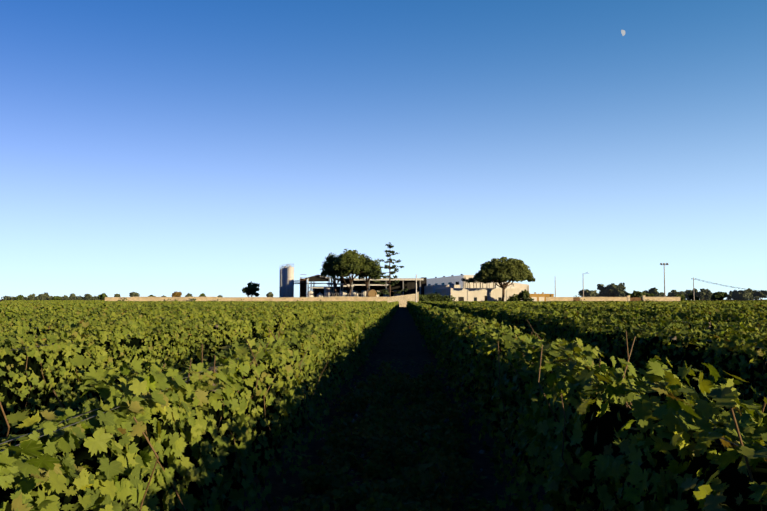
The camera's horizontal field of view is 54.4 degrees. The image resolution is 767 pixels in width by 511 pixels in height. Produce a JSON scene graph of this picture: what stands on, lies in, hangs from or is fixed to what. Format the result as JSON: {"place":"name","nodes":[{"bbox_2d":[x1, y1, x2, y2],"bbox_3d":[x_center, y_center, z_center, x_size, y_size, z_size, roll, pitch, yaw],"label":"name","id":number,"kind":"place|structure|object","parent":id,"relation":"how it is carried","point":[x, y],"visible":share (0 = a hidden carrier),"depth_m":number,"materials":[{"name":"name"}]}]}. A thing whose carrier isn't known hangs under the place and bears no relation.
{"place":"outdoors","nodes":[
{"label":"outdoors","id":0,"kind":"place"},
{"bbox_2d":[0,299,764,510],"bbox_3d":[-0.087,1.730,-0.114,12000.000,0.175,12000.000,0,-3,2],"label":"ground","id":1,"kind":"structure","parent":0,"point":[401,339],"depth_m":8.97,"materials":[{"name":"soil"}]},
{"bbox_2d":[14,295,22,299],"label":"horizon tree","id":2,"kind":"object","parent":1,"relation":"on","point":[19,297],"visible":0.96,"depth_m":332.84,"materials":[{"name":"green plant"}]},
{"bbox_2d":[28,294,35,299],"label":"horizon tree","id":3,"kind":"object","parent":1,"relation":"on","point":[31,296],"visible":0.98,"depth_m":368.25,"materials":[{"name":"green plant"}]},
{"bbox_2d":[38,292,51,299],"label":"horizon tree","id":4,"kind":"object","parent":1,"relation":"on","point":[45,296],"visible":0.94,"depth_m":297.42,"materials":[{"name":"green plant"}]},
{"bbox_2d":[1,295,100,299],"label":"tree line","id":5,"kind":"object","parent":1,"relation":"on","point":[65,297],"visible":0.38,"depth_m":423.22,"materials":[{"name":"green plant"}]},
{"bbox_2d":[52,296,60,299],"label":"horizon tree","id":6,"kind":"object","parent":1,"relation":"on","point":[56,298],"visible":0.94,"depth_m":333.09,"materials":[{"name":"green plant"}]},
{"bbox_2d":[69,293,75,299],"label":"horizon tree","id":7,"kind":"object","parent":1,"relation":"on","point":[72,296],"visible":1,"depth_m":367.31,"materials":[{"name":"green plant"}]},
{"bbox_2d":[83,293,91,299],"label":"horizon tree","id":8,"kind":"object","parent":1,"relation":"on","point":[88,296],"visible":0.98,"depth_m":296.71,"materials":[{"name":"green plant"}]},
{"bbox_2d":[98,293,107,299],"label":"horizon tree","id":9,"kind":"object","parent":1,"relation":"on","point":[102,296],"visible":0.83,"depth_m":332.95,"materials":[{"name":"green plant"}]},
{"bbox_2d":[129,292,139,296],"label":"horizon tree","id":10,"kind":"object","parent":1,"relation":"on","point":[134,294],"visible":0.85,"depth_m":295.64,"materials":[{"name":"green plant"}]},
{"bbox_2d":[172,291,181,296],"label":"dry tree","id":11,"kind":"object","parent":1,"relation":"on","point":[176,294],"visible":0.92,"depth_m":300.81,"materials":[{"name":"brown plant"}]},
{"bbox_2d":[242,281,259,296],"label":"tree","id":12,"kind":"object","parent":1,"relation":"on","point":[251,289],"visible":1,"depth_m":240.17,"materials":[{"name":"green plant"}]},
{"bbox_2d":[105,292,418,306],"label":"field wall","id":13,"kind":"structure","parent":1,"relation":"on","point":[402,299],"depth_m":171.62,"materials":[{"name":"stone"}]},
{"bbox_2d":[279,264,293,296],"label":"wine silos","id":14,"kind":"object","parent":1,"relation":"on","point":[286,288],"visible":0.9,"depth_m":228.35,"materials":[{"name":"metal"}]},
{"bbox_2d":[293,274,326,296],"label":"stair tower","id":15,"kind":"structure","parent":1,"relation":"on","point":[303,287],"depth_m":226.27,"materials":[{"name":"metal"}]},
{"bbox_2d":[309,288,330,296],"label":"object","id":16,"kind":"object","parent":1,"relation":"on","point":[311,294],"visible":0.48,"depth_m":215.31,"materials":[{"name":"metal"}]},
{"bbox_2d":[320,252,347,295],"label":"pine","id":17,"kind":"object","parent":1,"relation":"on","point":[325,272],"visible":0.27,"depth_m":193.51,"materials":[{"name":"green plant"}]},
{"bbox_2d":[305,275,367,296],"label":"process shed","id":18,"kind":"structure","parent":1,"relation":"on","point":[316,290],"depth_m":212.57,"materials":[{"name":"white paint"}]},
{"bbox_2d":[329,249,375,295],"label":"pine","id":19,"kind":"object","parent":1,"relation":"on","point":[349,262],"visible":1,"depth_m":187.87,"materials":[{"name":"green plant"}]},
{"bbox_2d":[356,258,380,295],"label":"tree","id":20,"kind":"object","parent":1,"relation":"on","point":[374,276],"visible":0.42,"depth_m":192.92,"materials":[{"name":"green plant"}]},
{"bbox_2d":[368,289,376,296],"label":"show barrel","id":21,"kind":"object","parent":1,"relation":"on","point":[372,292],"visible":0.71,"depth_m":178.77,"materials":[{"name":"brown wood"}]},
{"bbox_2d":[332,277,426,296],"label":"open shed","id":22,"kind":"structure","parent":1,"relation":"on","point":[358,286],"depth_m":212.16,"materials":[{"name":"white paint"}]},
{"bbox_2d":[0,312,766,510],"bbox_3d":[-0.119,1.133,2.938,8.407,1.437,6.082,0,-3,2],"label":"vine leaves","id":23,"kind":"object","parent":1,"relation":"on","point":[27,465],"visible":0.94,"depth_m":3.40,"materials":[{"name":"green plant"}]},
{"bbox_2d":[0,300,766,510],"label":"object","id":24,"kind":"object","parent":1,"relation":"on","point":[606,424],"visible":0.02,"depth_m":5.98,"materials":[{"name":"green plant"}]},
{"bbox_2d":[0,300,766,317],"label":"vine leaves","id":25,"kind":"object","parent":24,"relation":"on","point":[394,305],"visible":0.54,"depth_m":84.63,"materials":[{"name":"green plant"}]},
{"bbox_2d":[0,302,766,374],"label":"vine leaves","id":26,"kind":"object","parent":24,"relation":"on","point":[433,331],"visible":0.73,"depth_m":23.16,"materials":[{"name":"green plant"}]},
{"bbox_2d":[0,311,766,510],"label":"stems","id":27,"kind":"object","parent":1,"relation":"on","point":[277,454],"visible":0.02,"depth_m":4.58,"materials":[{"name":"brown plant"}]},
{"bbox_2d":[118,293,652,301],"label":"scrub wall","id":28,"kind":"structure","parent":1,"relation":"on","point":[320,300],"depth_m":171.84,"materials":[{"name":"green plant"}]},
{"bbox_2d":[273,359,502,510],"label":"aisle weeds","id":29,"kind":"object","parent":1,"relation":"on","point":[378,490],"visible":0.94,"depth_m":7.51,"materials":[{"name":"green plant"}]},
{"bbox_2d":[373,242,408,296],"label":"conifer tree","id":30,"kind":"object","parent":1,"relation":"on","point":[385,291],"visible":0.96,"depth_m":185.56,"materials":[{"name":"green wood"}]},
{"bbox_2d":[419,294,430,301],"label":"yard shrub","id":31,"kind":"object","parent":1,"relation":"on","point":[424,297],"visible":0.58,"depth_m":173.35,"materials":[{"name":"green plant"}]},
{"bbox_2d":[426,292,442,301],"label":"yard shrub","id":32,"kind":"object","parent":1,"relation":"on","point":[434,297],"visible":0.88,"depth_m":175.41,"materials":[{"name":"green plant"}]},
{"bbox_2d":[440,295,455,301],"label":"yard shrub","id":33,"kind":"object","parent":1,"relation":"on","point":[446,298],"visible":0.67,"depth_m":176.42,"materials":[{"name":"green plant"}]},
{"bbox_2d":[424,279,526,300],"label":"building","id":34,"kind":"structure","parent":1,"relation":"on","point":[494,293],"depth_m":183.10,"materials":[{"name":"white paint"}]},
{"bbox_2d":[461,277,504,283],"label":"roof","id":35,"kind":"structure","parent":34,"relation":"on","point":[470,280],"depth_m":185.16,"materials":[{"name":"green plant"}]},
{"bbox_2d":[427,274,528,291],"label":"building","id":36,"kind":"structure","parent":1,"relation":"on","point":[453,279],"depth_m":202.77,"materials":[{"name":"white paint"}]},
{"bbox_2d":[474,257,535,300],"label":"stone pine","id":37,"kind":"object","parent":1,"relation":"on","point":[503,269],"visible":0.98,"depth_m":176.82,"materials":[{"name":"green plant"}]},
{"bbox_2d":[506,294,520,300],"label":"yard shrub","id":38,"kind":"object","parent":1,"relation":"on","point":[513,298],"visible":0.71,"depth_m":176.58,"materials":[{"name":"green plant"}]},
{"bbox_2d":[518,289,533,300],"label":"yard shrub","id":39,"kind":"object","parent":1,"relation":"on","point":[524,295],"visible":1,"depth_m":176.22,"materials":[{"name":"green plant"}]},
{"bbox_2d":[530,292,553,300],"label":"building","id":40,"kind":"structure","parent":1,"relation":"on","point":[539,297],"depth_m":198.81,"materials":[{"name":"paint"}]},
{"bbox_2d":[578,289,597,296],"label":"horizon tree","id":41,"kind":"object","parent":1,"relation":"on","point":[588,293],"visible":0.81,"depth_m":249.43,"materials":[{"name":"green plant"}]},
{"bbox_2d":[597,282,625,296],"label":"horizon tree","id":42,"kind":"object","parent":1,"relation":"on","point":[609,290],"visible":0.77,"depth_m":229.00,"materials":[{"name":"green plant"}]},
{"bbox_2d":[547,295,680,300],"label":"field wall","id":43,"kind":"structure","parent":1,"relation":"on","point":[628,298],"depth_m":188.01,"materials":[{"name":"stone"}]},
{"bbox_2d":[612,291,626,296],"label":"horizon tree","id":44,"kind":"object","parent":1,"relation":"on","point":[622,294],"visible":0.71,"depth_m":225.67,"materials":[{"name":"green plant"}]},
{"bbox_2d":[625,290,650,300],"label":"horizon tree","id":45,"kind":"object","parent":1,"relation":"on","point":[636,294],"visible":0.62,"depth_m":223.99,"materials":[{"name":"green plant"}]},
{"bbox_2d":[646,287,658,295],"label":"horizon tree","id":46,"kind":"object","parent":1,"relation":"on","point":[653,291],"visible":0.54,"depth_m":283.39,"materials":[{"name":"green plant"}]},
{"bbox_2d":[654,292,667,296],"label":"horizon tree","id":47,"kind":"object","parent":1,"relation":"on","point":[660,294],"visible":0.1,"depth_m":254.72,"materials":[{"name":"green plant"}]},
{"bbox_2d":[660,263,668,296],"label":"floodlight mast","id":48,"kind":"object","parent":1,"relation":"on","point":[664,264],"visible":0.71,"depth_m":188.10,"materials":[{"name":"metal"}]},
{"bbox_2d":[667,290,687,297],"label":"horizon tree","id":49,"kind":"object","parent":1,"relation":"on","point":[672,293],"visible":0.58,"depth_m":275.76,"materials":[{"name":"green plant"}]},
{"bbox_2d":[674,294,685,300],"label":"horizon tree","id":50,"kind":"object","parent":1,"relation":"on","point":[682,297],"visible":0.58,"depth_m":232.72,"materials":[{"name":"green plant"}]},
{"bbox_2d":[688,292,700,300],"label":"horizon tree","id":51,"kind":"object","parent":1,"relation":"on","point":[690,295],"visible":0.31,"depth_m":270.97,"materials":[{"name":"green plant"}]},
{"bbox_2d":[692,288,711,300],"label":"horizon tree","id":52,"kind":"object","parent":1,"relation":"on","point":[703,294],"visible":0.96,"depth_m":249.83,"materials":[{"name":"green plant"}]},
{"bbox_2d":[711,291,727,300],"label":"horizon tree","id":53,"kind":"object","parent":1,"relation":"on","point":[719,296],"visible":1,"depth_m":238.45,"materials":[{"name":"green plant"}]},
{"bbox_2d":[726,291,733,299],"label":"horizon tree","id":54,"kind":"object","parent":1,"relation":"on","point":[729,296],"visible":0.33,"depth_m":289.41,"materials":[{"name":"green plant"}]},
{"bbox_2d":[732,293,749,300],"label":"horizon tree","id":55,"kind":"object","parent":1,"relation":"on","point":[742,296],"visible":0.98,"depth_m":233.76,"materials":[{"name":"green plant"}]},
{"bbox_2d":[733,292,753,300],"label":"horizon tree","id":56,"kind":"object","parent":1,"relation":"on","point":[750,296],"visible":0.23,"depth_m":250.97,"materials":[{"name":"green plant"}]},
{"bbox_2d":[738,288,756,299],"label":"horizon tree","id":57,"kind":"object","parent":1,"relation":"on","point":[749,291],"visible":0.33,"depth_m":277.81,"materials":[{"name":"green plant"}]},
{"bbox_2d":[753,290,766,300],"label":"horizon tree","id":58,"kind":"object","parent":1,"relation":"on","point":[762,294],"visible":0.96,"depth_m":263.15,"materials":[{"name":"green plant"}]},
{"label":"power pole","id":59,"kind":"object","parent":1,"relation":"on","visible":0},
{"bbox_2d":[694,279,759,290],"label":"power line","id":60,"kind":"object","parent":59,"relation":"attached to","point":[725,285],"visible":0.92,"depth_m":240.36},
{"bbox_2d":[0,0,766,299],"label":"sky","id":61,"kind":"structure","parent":0,"point":[158,148],"materials":[{"name":"blue"}]}
]}

